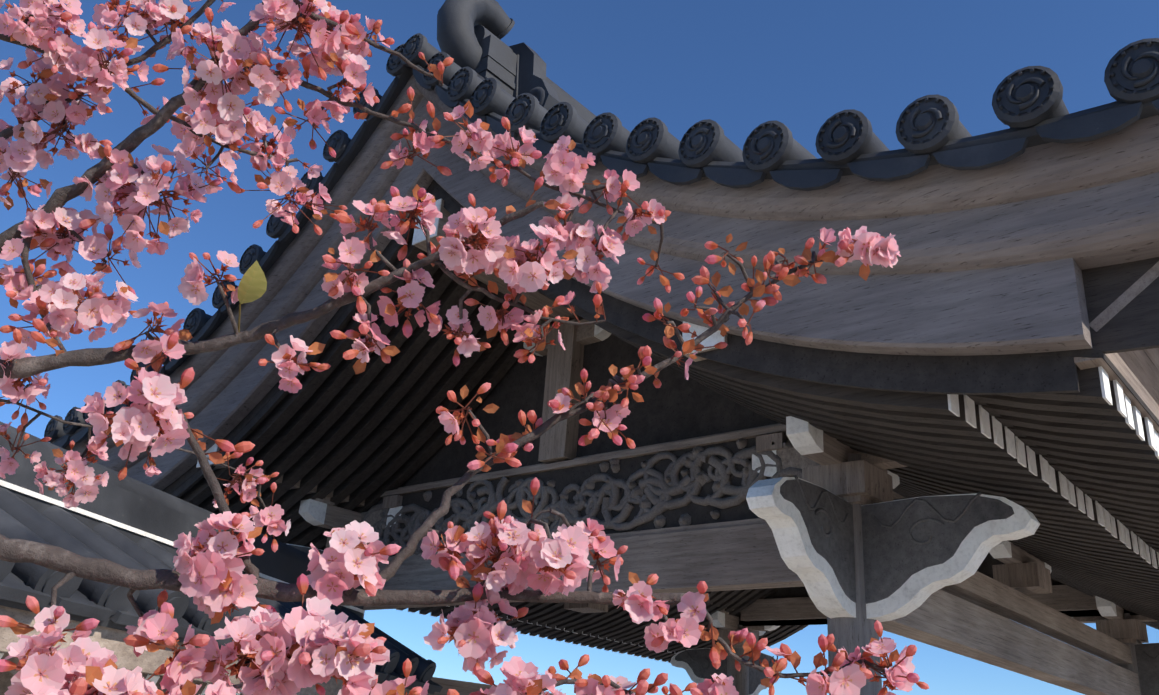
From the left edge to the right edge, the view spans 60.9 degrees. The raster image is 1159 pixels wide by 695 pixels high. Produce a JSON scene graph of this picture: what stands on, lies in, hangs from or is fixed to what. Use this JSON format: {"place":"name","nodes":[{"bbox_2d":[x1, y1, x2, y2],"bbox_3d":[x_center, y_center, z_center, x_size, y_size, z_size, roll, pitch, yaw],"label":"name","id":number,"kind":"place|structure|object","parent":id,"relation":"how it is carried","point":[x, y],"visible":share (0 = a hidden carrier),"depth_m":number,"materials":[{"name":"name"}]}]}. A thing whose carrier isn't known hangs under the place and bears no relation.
{"place":"outdoors","nodes":[
{"label":"outdoors","id":0,"kind":"place"},
{"bbox_2d":[0,0,1158,694],"label":"sky","id":1,"kind":"structure","parent":0,"point":[741,66],"materials":[{"name":"blue"}]},
{"bbox_2d":[167,184,1158,662],"bbox_3d":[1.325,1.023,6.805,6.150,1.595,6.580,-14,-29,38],"label":"roof rafters","id":2,"kind":"object","parent":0,"point":[1077,474],"visible":0.38,"depth_m":4.62,"materials":[{"name":"wood"}]},
{"label":"ground","id":3,"kind":"structure","parent":0,"visible":0},
{"bbox_2d":[0,421,442,694],"bbox_3d":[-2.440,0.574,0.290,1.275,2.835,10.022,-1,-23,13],"label":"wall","id":4,"kind":"structure","parent":3,"relation":"on","point":[129,522],"depth_m":3.05,"materials":[{"name":"paint"}]},
{"bbox_2d":[0,0,928,694],"bbox_3d":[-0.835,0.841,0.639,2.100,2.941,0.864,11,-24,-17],"label":"cherry tree branches","id":5,"kind":"object","parent":3,"relation":"on","point":[316,644],"visible":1,"depth_m":0.97,"materials":[{"name":"pink plant"}]},
{"bbox_2d":[196,319,1158,694],"bbox_3d":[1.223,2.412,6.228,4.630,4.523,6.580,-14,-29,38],"label":"wooden building frame","id":6,"kind":"object","parent":3,"relation":"on","point":[714,491],"visible":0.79,"depth_m":4.71,"materials":[{"name":"wood"}]},
{"bbox_2d":[44,0,1158,497],"bbox_3d":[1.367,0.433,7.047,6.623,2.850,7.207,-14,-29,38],"label":"gate roof","id":7,"kind":"structure","parent":6,"relation":"on","point":[1034,228],"depth_m":3.07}
]}

